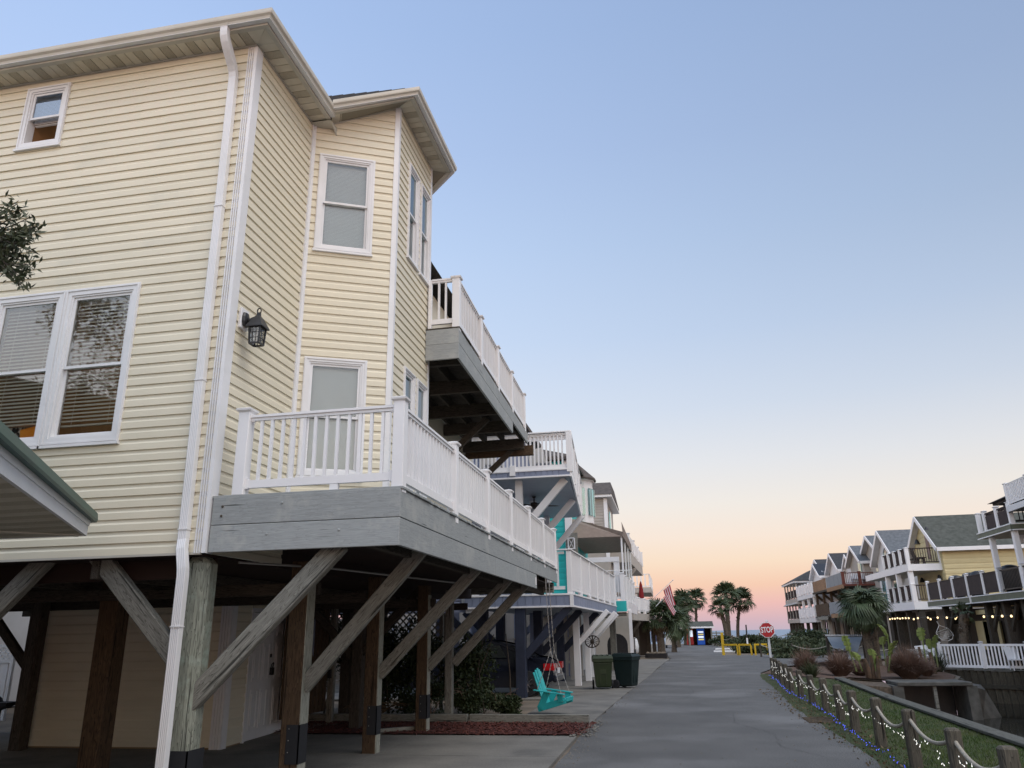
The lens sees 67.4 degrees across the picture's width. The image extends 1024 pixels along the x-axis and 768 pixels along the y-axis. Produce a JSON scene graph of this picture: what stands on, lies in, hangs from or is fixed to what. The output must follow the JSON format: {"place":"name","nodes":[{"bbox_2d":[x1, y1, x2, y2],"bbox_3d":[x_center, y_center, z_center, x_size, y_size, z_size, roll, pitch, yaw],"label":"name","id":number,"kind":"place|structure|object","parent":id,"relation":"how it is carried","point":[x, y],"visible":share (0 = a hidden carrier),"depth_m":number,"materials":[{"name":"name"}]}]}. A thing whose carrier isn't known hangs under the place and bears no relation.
{"place":"outdoors","nodes":[
{"label":"outdoors","id":0,"kind":"place"},
{"bbox_2d":[0,190,46,291],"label":"olive tree","id":1,"kind":"object","parent":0,"point":[11,240],"visible":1,"depth_m":6.52,"materials":[{"name":"green plant"}]},
{"bbox_2d":[0,639,1011,767],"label":"ground","id":2,"kind":"structure","parent":0,"point":[527,707],"depth_m":18.50,"materials":[{"name":"concrete"}]},
{"bbox_2d":[0,644,15,720],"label":"lattice fence","id":3,"kind":"object","parent":2,"relation":"on","point":[4,667],"visible":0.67,"depth_m":17.38,"materials":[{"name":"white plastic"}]},
{"bbox_2d":[0,611,29,705],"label":"house","id":4,"kind":"structure","parent":2,"relation":"on","point":[17,623],"depth_m":20.59,"materials":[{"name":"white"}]},
{"bbox_2d":[0,420,97,538],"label":"roof","id":5,"kind":"structure","parent":2,"relation":"on","point":[40,498],"depth_m":5.91,"materials":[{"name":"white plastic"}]},
{"bbox_2d":[0,751,155,767],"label":"concrete slab","id":6,"kind":"structure","parent":2,"relation":"on","point":[38,759],"depth_m":10.92,"materials":[{"name":"concrete"}]},
{"bbox_2d":[76,582,128,767],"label":"timber pile","id":7,"kind":"object","parent":6,"relation":"on","point":[97,732],"visible":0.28,"depth_m":9.74,"materials":[{"name":"brown wood"}]},
{"bbox_2d":[2,734,269,751],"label":"concrete slab","id":8,"kind":"structure","parent":2,"relation":"on","point":[77,749],"depth_m":11.85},
{"bbox_2d":[0,602,50,750],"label":"timber pile","id":9,"kind":"object","parent":8,"relation":"on","point":[28,659],"visible":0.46,"depth_m":12.30,"materials":[{"name":"brown wood"}]},
{"bbox_2d":[0,7,471,767],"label":"stilt house","id":10,"kind":"structure","parent":2,"relation":"on","point":[186,191],"depth_m":9.97,"materials":[{"name":"beige"}]},
{"bbox_2d":[0,290,66,449],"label":"window","id":11,"kind":"structure","parent":10,"relation":"in","point":[30,324],"depth_m":9.48,"materials":[{"name":"glass"}]},
{"bbox_2d":[13,82,72,152],"bbox_3d":[-6.304,-3.552,10.602,0.702,1.015,0.506,-4,-18,10],"label":"window","id":12,"kind":"structure","parent":10,"relation":"in","point":[44,115],"depth_m":10.48,"materials":[{"name":"white plastic"}]},
{"bbox_2d":[36,282,141,449],"bbox_3d":[-4.897,-0.172,9.220,1.034,1.995,0.506,-4,-18,10],"label":"window","id":13,"kind":"structure","parent":10,"relation":"in","point":[85,406],"depth_m":9.20,"materials":[{"name":"white plastic"}]},
{"bbox_2d":[237,307,269,346],"bbox_3d":[-3.067,-0.681,9.101,0.310,0.474,0.205,-4,-18,10],"label":"wall lantern","id":14,"kind":"object","parent":10,"relation":"attached to","point":[255,326],"depth_m":9.06,"materials":[{"name":"black metal"}]},
{"bbox_2d":[295,356,367,477],"bbox_3d":[-2.473,0.518,10.542,0.874,1.690,0.506,4,-19,-15],"label":"window","id":15,"kind":"structure","parent":10,"relation":"in","point":[328,383],"depth_m":10.45,"materials":[{"name":"white plastic"}]},
{"bbox_2d":[312,153,375,256],"bbox_3d":[-2.526,-2.590,11.556,0.849,1.630,0.506,4,-19,-15],"label":"window","id":16,"kind":"structure","parent":10,"relation":"in","point":[346,185],"depth_m":11.42,"materials":[{"name":"white plastic"}]},
{"bbox_2d":[208,396,557,594],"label":"deck","id":17,"kind":"structure","parent":10,"relation":"attached to","point":[392,526],"depth_m":8.34,"materials":[{"name":"grey paint"}]},
{"bbox_2d":[238,561,454,582],"bbox_3d":[-1.818,2.603,10.487,0.231,0.034,4.885,-10,-20,25],"label":"thin pipe","id":18,"kind":"object","parent":17,"relation":"attached to","point":[274,564],"visible":0.7,"depth_m":9.71,"materials":[{"name":"silver metal"}]},
{"bbox_2d":[533,578,572,711],"bbox_3d":[0.842,5.466,16.172,0.721,2.641,0.687,-8,-19,20],"label":"swing chair","id":19,"kind":"object","parent":17,"relation":"hanging from","point":[547,701],"visible":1,"depth_m":15.88,"materials":[{"name":"teal paint"}]},
{"bbox_2d":[402,366,415,490],"bbox_3d":[-1.741,0.917,11.258,0.506,2.310,0.524,-4,-18,10],"label":"window","id":20,"kind":"structure","parent":10,"relation":"in","point":[409,383],"depth_m":11.62,"materials":[{"name":"white plastic"}]},
{"bbox_2d":[406,162,419,271],"bbox_3d":[-1.806,-2.679,12.420,0.506,1.710,0.544,-4,-18,10],"label":"window","id":21,"kind":"structure","parent":10,"relation":"in","point":[413,220],"depth_m":12.49,"materials":[{"name":"white plastic"}]},
{"bbox_2d":[414,378,427,497],"bbox_3d":[-1.622,1.101,11.828,0.506,2.310,0.544,-4,-18,10],"label":"window","id":22,"kind":"structure","parent":10,"relation":"in","point":[421,402],"depth_m":12.20,"materials":[{"name":"glass"}]},
{"bbox_2d":[418,183,430,287],"bbox_3d":[-1.686,-2.493,12.999,0.506,1.710,0.544,-4,-18,10],"label":"window","id":23,"kind":"structure","parent":10,"relation":"in","point":[425,206],"depth_m":13.07,"materials":[{"name":"white plastic"}]},
{"bbox_2d":[425,275,533,474],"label":"deck","id":24,"kind":"structure","parent":10,"relation":"attached to","point":[475,390],"depth_m":15.30,"materials":[{"name":"grey paint"}]},
{"bbox_2d":[142,753,373,767],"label":"concrete slab","id":25,"kind":"structure","parent":2,"relation":"on","point":[235,760],"depth_m":10.50,"materials":[{"name":"concrete"}]},
{"bbox_2d":[278,550,426,767],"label":"timber pile","id":26,"kind":"object","parent":25,"relation":"on","point":[303,676],"visible":0.83,"depth_m":8.79,"materials":[{"name":"brown wood"}]},
{"bbox_2d":[279,609,338,722],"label":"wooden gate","id":27,"kind":"structure","parent":2,"relation":"on","point":[318,698],"depth_m":14.76,"materials":[{"name":"brown wood"}]},
{"bbox_2d":[204,734,421,754],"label":"concrete slab","id":28,"kind":"structure","parent":2,"relation":"on","point":[349,744],"depth_m":12.00,"materials":[{"name":"concrete"}]},
{"bbox_2d":[362,568,480,753],"bbox_3d":[-1.307,4.067,11.301,1.743,2.713,0.217,-4,-18,10],"label":"timber pile","id":29,"kind":"object","parent":28,"relation":"on","point":[378,669],"visible":0.78,"depth_m":11.38,"materials":[{"name":"brown wood"}]},
{"bbox_2d":[314,586,417,728],"bbox_3d":[-2.882,5.124,14.263,2.535,2.592,0.200,-4,-18,10],"label":"timber pile","id":30,"kind":"object","parent":2,"relation":"on","point":[356,653],"visible":0.48,"depth_m":14.21,"materials":[{"name":"brown wood"}]},
{"bbox_2d":[338,597,400,713],"bbox_3d":[-3.157,6.061,17.124,1.342,2.592,0.200,-4,-18,10],"label":"timber pile","id":31,"kind":"object","parent":2,"relation":"on","point":[344,683],"visible":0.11,"depth_m":17.00,"materials":[{"name":"brown wood"}]},
{"bbox_2d":[330,611,443,707],"bbox_3d":[-3.195,6.595,18.481,3.180,2.220,0.080,-4,-18,10],"label":"garden trellis","id":32,"kind":"object","parent":2,"relation":"on","point":[441,626],"visible":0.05,"depth_m":18.52,"materials":[{"name":"grey wood"}]},
{"bbox_2d":[323,613,510,713],"bbox_3d":[-2.788,6.326,17.458,5.720,2.220,1.628,-4,-18,10],"label":"hedge","id":33,"kind":"object","parent":2,"relation":"on","point":[474,667],"visible":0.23,"depth_m":17.00,"materials":[{"name":"green plant"}]},
{"bbox_2d":[399,679,461,713],"bbox_3d":[-1.737,6.438,15.614,1.345,0.847,0.917,-4,-18,10],"label":"shrub","id":34,"kind":"object","parent":2,"relation":"on","point":[437,690],"visible":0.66,"depth_m":15.53,"materials":[{"name":"green plant"}]},
{"bbox_2d":[275,720,595,735],"bbox_3d":[-2.361,6.252,13.979,7.402,0.030,1.750,-4,-18,10],"label":"mulch bed","id":35,"kind":"object","parent":2,"relation":"on","point":[487,731],"visible":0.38,"depth_m":13.42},
{"bbox_2d":[415,579,511,734],"bbox_3d":[-0.832,4.804,13.588,1.743,2.713,0.217,-4,-18,10],"label":"timber pile","id":36,"kind":"object","parent":35,"relation":"on","point":[426,662],"visible":0.79,"depth_m":13.67,"materials":[{"name":"brown wood"}]},
{"bbox_2d":[326,688,570,700],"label":"concrete slab","id":37,"kind":"structure","parent":2,"relation":"on","point":[536,697],"depth_m":21.88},
{"bbox_2d":[399,640,564,696],"bbox_3d":[-0.888,8.011,21.685,4.560,1.426,2.070,-4,-18,10],"label":"parked car","id":38,"kind":"object","parent":37,"relation":"on","point":[535,660],"visible":0.35,"depth_m":20.70,"materials":[{"name":"black paint"}]},
{"bbox_2d":[309,713,589,722],"bbox_3d":[-2.131,6.490,14.918,7.281,0.135,0.135,-5,-18,11],"label":"garden timber","id":39,"kind":"object","parent":2,"relation":"on","point":[579,718],"visible":0.69,"depth_m":14.57,"materials":[{"name":"brown wood"}]},
{"bbox_2d":[345,755,557,767],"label":"concrete slab","id":40,"kind":"structure","parent":2,"relation":"on","point":[404,761],"depth_m":10.12,"materials":[{"name":"concrete"}]},
{"bbox_2d":[453,682,490,719],"bbox_3d":[-0.895,6.529,15.877,0.998,0.742,0.884,-4,-18,10],"label":"shrub","id":41,"kind":"object","parent":2,"relation":"on","point":[468,703],"visible":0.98,"depth_m":15.71,"materials":[{"name":"green plant"}]},
{"bbox_2d":[376,735,576,759],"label":"concrete slab","id":42,"kind":"structure","parent":2,"relation":"on","point":[498,745],"depth_m":11.52,"materials":[{"name":"concrete"}]},
{"bbox_2d":[444,584,528,713],"bbox_3d":[-0.484,5.323,15.200,1.718,2.713,0.150,-4,-18,10],"label":"timber pile","id":43,"kind":"object","parent":2,"relation":"on","point":[483,630],"visible":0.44,"depth_m":15.29,"materials":[{"name":"grey wood"}]},
{"bbox_2d":[483,690,515,712],"bbox_3d":[-0.314,6.800,16.428,0.870,0.565,0.632,2,-18,-10],"label":"shrub","id":44,"kind":"object","parent":2,"relation":"on","point":[494,699],"visible":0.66,"depth_m":16.27,"materials":[{"name":"green plant"}]},
{"bbox_2d":[496,693,525,713],"bbox_3d":[-0.016,6.466,15.365,0.587,0.564,0.511,-4,-18,10],"label":"shrub","id":45,"kind":"object","parent":2,"relation":"on","point":[510,705],"visible":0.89,"depth_m":15.28,"materials":[{"name":"green plant"}]},
{"bbox_2d":[435,549,617,697],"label":"balcony","id":46,"kind":"structure","parent":2,"relation":"on","point":[588,578],"depth_m":23.66,"materials":[{"name":"wood"}]},
{"bbox_2d":[527,707,608,724],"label":"concrete slab","id":47,"kind":"structure","parent":2,"relation":"on","point":[594,713],"depth_m":16.37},
{"bbox_2d":[566,674,585,679],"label":"concrete slab","id":48,"kind":"structure","parent":2,"relation":"on","point":[569,677],"depth_m":28.46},
{"bbox_2d":[330,423,583,679],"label":"blue skirt house","id":49,"kind":"structure","parent":48,"relation":"on","point":[509,625],"depth_m":30.33,"materials":[{"name":"grey"}]},
{"bbox_2d":[472,430,584,593],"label":"blue house balcony","id":50,"kind":"structure","parent":49,"relation":"attached to","point":[559,485],"depth_m":22.11,"materials":[{"name":"wood"}]},
{"bbox_2d":[494,634,574,678],"bbox_3d":[0.835,10.038,28.186,2.992,1.550,0.192,-4,-18,10],"label":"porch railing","id":51,"kind":"object","parent":48,"relation":"on","point":[568,661],"visible":0.2,"depth_m":27.95,"materials":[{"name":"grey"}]},
{"bbox_2d":[554,695,623,707],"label":"concrete slab","id":52,"kind":"structure","parent":2,"relation":"on","point":[609,701],"depth_m":18.79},
{"bbox_2d":[563,686,635,694],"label":"concrete slab","id":53,"kind":"structure","parent":2,"relation":"on","point":[587,690],"depth_m":22.02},
{"bbox_2d":[591,654,613,688],"bbox_3d":[2.707,8.592,22.900,0.626,0.962,0.786,-2,-18,3],"label":"wheeled bin","id":54,"kind":"object","parent":53,"relation":"on","point":[602,665],"visible":1,"depth_m":22.62,"materials":[{"name":"green plastic"}]},
{"bbox_2d":[612,653,639,687],"bbox_3d":[3.423,8.656,23.184,0.786,0.992,0.626,-12,-21,31],"label":"wheeled bin","id":55,"kind":"object","parent":53,"relation":"on","point":[626,667],"visible":0.91,"depth_m":22.97,"materials":[{"name":"green plastic"}]},
{"bbox_2d":[583,668,656,673],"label":"concrete slab","id":56,"kind":"structure","parent":2,"relation":"on","point":[646,670],"depth_m":32.61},
{"bbox_2d":[538,450,595,669],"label":"teal house","id":57,"kind":"structure","parent":56,"relation":"on","point":[588,480],"depth_m":34.93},
{"bbox_2d":[572,519,632,591],"bbox_3d":[4.281,8.117,35.578,2.802,3.266,6.615,-4,-18,10],"label":"awning","id":58,"kind":"object","parent":57,"relation":"attached to","point":[593,538],"visible":0.65,"depth_m":33.48,"materials":[{"name":"wood"}]},
{"bbox_2d":[598,572,636,669],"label":"teal house deck","id":59,"kind":"structure","parent":56,"relation":"on","point":[626,603],"depth_m":32.47,"materials":[{"name":"white wood"}]},
{"bbox_2d":[597,597,656,654],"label":"white lower deck","id":60,"kind":"structure","parent":2,"relation":"on","point":[639,619],"depth_m":51.93,"materials":[{"name":"grey"}]},
{"bbox_2d":[639,664,662,668],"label":"concrete slab","id":61,"kind":"structure","parent":2,"relation":"on","point":[657,666],"depth_m":37.54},
{"bbox_2d":[594,618,629,654],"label":"garage arch","id":62,"kind":"structure","parent":61,"relation":"on","point":[603,647],"depth_m":39.31,"materials":[{"name":"grey"}]},
{"bbox_2d":[641,597,679,651],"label":"palm tree","id":63,"kind":"object","parent":2,"relation":"on","point":[657,626],"visible":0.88,"depth_m":52.24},
{"bbox_2d":[660,606,693,651],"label":"palm tree","id":64,"kind":"object","parent":2,"relation":"on","point":[678,631],"visible":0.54,"depth_m":61.06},
{"bbox_2d":[673,588,697,644],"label":"palm tree","id":65,"kind":"object","parent":2,"relation":"on","point":[681,593],"visible":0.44,"depth_m":91.80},
{"bbox_2d":[685,587,706,620],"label":"palm tree","id":66,"kind":"object","parent":2,"relation":"on","point":[698,593],"visible":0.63,"depth_m":97.30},
{"bbox_2d":[708,596,732,635],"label":"palm tree","id":67,"kind":"object","parent":2,"relation":"on","point":[720,612],"visible":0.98,"depth_m":88.94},
{"bbox_2d":[710,580,742,636],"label":"palm tree","id":68,"kind":"object","parent":2,"relation":"on","point":[726,589],"visible":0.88,"depth_m":92.88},
{"bbox_2d":[730,586,754,636],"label":"palm tree","id":69,"kind":"object","parent":2,"relation":"on","point":[745,603],"visible":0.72,"depth_m":94.26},
{"bbox_2d":[763,642,827,657],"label":"dune shrub","id":70,"kind":"object","parent":2,"relation":"on","point":[781,651],"visible":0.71,"depth_m":44.90,"materials":[{"name":"green plant"}]},
{"bbox_2d":[781,571,828,632],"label":"porch house","id":71,"kind":"structure","parent":2,"relation":"on","point":[793,615],"depth_m":88.47,"materials":[{"name":"grey"}]},
{"bbox_2d":[782,626,830,639],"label":"dune shrub","id":72,"kind":"object","parent":2,"relation":"on","point":[810,634],"visible":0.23,"depth_m":59.14,"materials":[{"name":"green plant"}]},
{"bbox_2d":[796,582,834,633],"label":"white corner deck","id":73,"kind":"structure","parent":2,"relation":"on","point":[807,615],"depth_m":79.19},
{"bbox_2d":[790,634,851,653],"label":"dune shrub","id":74,"kind":"object","parent":2,"relation":"on","point":[814,642],"visible":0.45,"depth_m":49.32,"materials":[{"name":"green plant"}]},
{"bbox_2d":[809,559,835,615],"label":"black dormer house","id":75,"kind":"structure","parent":2,"relation":"on","point":[817,570],"depth_m":80.20,"materials":[{"name":"white"}]},
{"bbox_2d":[824,553,851,613],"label":"charcoal roof house","id":76,"kind":"structure","parent":2,"relation":"on","point":[835,563],"depth_m":73.66,"materials":[{"name":"white"}]},
{"bbox_2d":[812,571,874,647],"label":"brown rail deck","id":77,"kind":"structure","parent":2,"relation":"on","point":[833,583],"depth_m":67.86,"materials":[{"name":"brown wood"}]},
{"bbox_2d":[825,635,865,660],"bbox_3d":[16.974,13.400,38.482,2.984,1.593,1.500,4,-19,-16],"label":"lean to roof","id":78,"kind":"object","parent":2,"relation":"on","point":[835,641],"visible":0.54,"depth_m":38.85,"materials":[{"name":"white plastic"}]},
{"bbox_2d":[856,586,893,665],"bbox_3d":[18.392,12.222,38.726,2.067,3.939,2.141,8,-20,-26],"label":"palm tree","id":79,"kind":"object","parent":2,"relation":"on","point":[875,642],"visible":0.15,"depth_m":38.55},
{"bbox_2d":[832,610,949,653],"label":"undercroft shade","id":80,"kind":"object","parent":2,"relation":"on","point":[932,624],"visible":0.16,"depth_m":50.78,"materials":[{"name":"grey"}]},
{"bbox_2d":[760,674,1023,767],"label":"grass verge","id":81,"kind":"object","parent":2,"relation":"on","point":[766,678],"depth_m":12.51,"materials":[{"name":"plant"}]},
{"bbox_2d":[758,688,947,767],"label":"fallen leaves","id":82,"kind":"object","parent":81,"relation":"on","point":[784,704],"visible":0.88,"depth_m":12.87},
{"bbox_2d":[769,658,1021,767],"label":"rope fence","id":83,"kind":"object","parent":81,"relation":"on","point":[1008,756],"visible":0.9,"depth_m":10.76,"materials":[{"name":"wood"}]},
{"bbox_2d":[844,535,950,614],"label":"brown rail house","id":84,"kind":"structure","parent":2,"relation":"on","point":[858,558],"depth_m":63.37,"materials":[{"name":"grey"}]},
{"bbox_2d":[865,547,951,653],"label":"yellow house deck","id":85,"kind":"structure","parent":2,"relation":"on","point":[901,558],"depth_m":46.75,"materials":[{"name":"grey"}]},
{"bbox_2d":[841,676,1000,719],"bbox_3d":[14.807,11.437,27.669,5.747,1.800,2.241,-2,-18,2],"label":"culvert","id":86,"kind":"object","parent":2,"relation":"on","point":[972,701],"visible":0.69,"depth_m":27.41,"materials":[{"name":"concrete"}]},
{"bbox_2d":[870,529,983,650],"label":"white gabled house","id":87,"kind":"structure","parent":2,"relation":"on","point":[885,542],"depth_m":55.09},
{"bbox_2d":[834,677,1023,747],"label":"canal bulkhead","id":88,"kind":"object","parent":2,"relation":"on","point":[1009,738],"visible":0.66,"depth_m":13.69,"materials":[{"name":"grey wood"}]},
{"bbox_2d":[950,601,975,670],"bbox_3d":[20.604,11.364,34.693,1.043,3.001,1.342,-4,-18,10],"label":"palm tree","id":89,"kind":"object","parent":2,"relation":"on","point":[964,620],"visible":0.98,"depth_m":34.76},
{"bbox_2d":[907,512,1023,607],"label":"yellow house","id":90,"kind":"structure","parent":2,"relation":"on","point":[957,544],"depth_m":45.40,"materials":[{"name":"wood"}]},
{"bbox_2d":[925,474,1023,669],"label":"sage house","id":91,"kind":"structure","parent":2,"relation":"on","point":[996,629],"depth_m":34.45,"materials":[{"name":"white wood"}]},
{"bbox_2d":[944,668,1023,708],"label":"canal far wall","id":92,"kind":"structure","parent":2,"relation":"on","point":[1003,687],"depth_m":32.18,"materials":[{"name":"grey wood"}]},
{"bbox_2d":[937,641,1023,668],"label":"picket fence","id":93,"kind":"object","parent":92,"relation":"on","point":[982,655],"visible":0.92,"depth_m":33.17,"materials":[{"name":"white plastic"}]},
{"bbox_2d":[0,0,1023,713],"label":"sky","id":94,"kind":"structure","parent":0,"point":[761,262],"materials":[{"name":"blue"}]},
{"bbox_2d":[588,482,618,617],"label":"gray house","id":95,"kind":"structure","parent":0,"point":[606,507],"depth_m":43.79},
{"bbox_2d":[611,533,642,599],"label":"white balcony","id":96,"kind":"structure","parent":95,"relation":"attached to","point":[636,561],"depth_m":48.24,"materials":[{"name":"grey"}]},
{"bbox_2d":[617,574,652,596],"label":"white balcony","id":97,"kind":"structure","parent":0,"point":[648,591],"depth_m":61.42,"materials":[{"name":"grey"}]},
{"bbox_2d":[554,645,895,767],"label":"asphalt road","id":98,"kind":"structure","parent":0,"point":[624,742],"depth_m":13.35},
{"bbox_2d":[687,621,713,645],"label":"beach hut","id":99,"kind":"object","parent":98,"relation":"on","point":[707,626],"visible":0.56,"depth_m":88.28,"materials":[{"name":"white wood"}]},
{"bbox_2d":[650,629,827,643],"bbox_3d":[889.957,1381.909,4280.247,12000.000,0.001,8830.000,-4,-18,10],"label":"sea","id":100,"kind":"structure","parent":0,"point":[780,632],"depth_m":707.80,"materials":[{"name":"liquid"}]},
{"bbox_2d":[788,646,821,670],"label":"ornamental grass","id":101,"kind":"object","parent":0,"point":[803,658],"depth_m":29.96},
{"bbox_2d":[820,648,861,675],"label":"ornamental grass","id":102,"kind":"object","parent":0,"point":[839,664],"depth_m":28.81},
{"bbox_2d":[765,666,954,679],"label":"mulch bank","id":103,"kind":"structure","parent":0,"point":[884,675],"depth_m":30.26,"materials":[{"name":"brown wood"}]},
{"bbox_2d":[759,620,774,657],"bbox_3d":[9.998,10.238,29.868,0.582,2.003,0.133,-4,-18,10],"label":"stop sign","id":104,"kind":"object","parent":103,"relation":"on","point":[766,629],"visible":0.99,"depth_m":29.99,"materials":[{"name":"red"}]},
{"bbox_2d":[833,585,888,668],"bbox_3d":[17.237,11.841,37.587,2.594,3.996,2.578,10,-21,-30],"label":"palm tree","id":105,"kind":"object","parent":103,"relation":"on","point":[863,615],"visible":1,"depth_m":37.30,"materials":[{"name":"plant"}]},
{"bbox_2d":[841,635,897,679],"bbox_3d":[13.930,10.597,29.694,2.071,1.699,0.602,-4,-18,10],"label":"cactus","id":106,"kind":"object","parent":103,"relation":"on","point":[872,673],"visible":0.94,"depth_m":29.58,"materials":[{"name":"green plant"}]},
{"bbox_2d":[881,641,937,678],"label":"ornamental grass","id":107,"kind":"object","parent":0,"point":[908,665],"depth_m":29.33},
{"bbox_2d":[955,703,1023,737],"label":"canal water","id":108,"kind":"structure","parent":0,"point":[1010,720],"depth_m":26.34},
{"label":"concrete slab","id":109,"kind":"structure","parent":0,"visible":0},
{"bbox_2d":[89,547,347,767],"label":"timber pile","id":110,"kind":"object","parent":109,"relation":"on","point":[199,683],"visible":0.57,"depth_m":7.87,"materials":[{"name":"grey wood"}]},
{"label":"concrete slab","id":111,"kind":"structure","parent":0,"visible":0},
{"bbox_2d":[0,563,55,619],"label":"timber pile","id":112,"kind":"object","parent":111,"relation":"on","point":[14,591],"depth_m":8.51,"materials":[{"name":"grey wood"}]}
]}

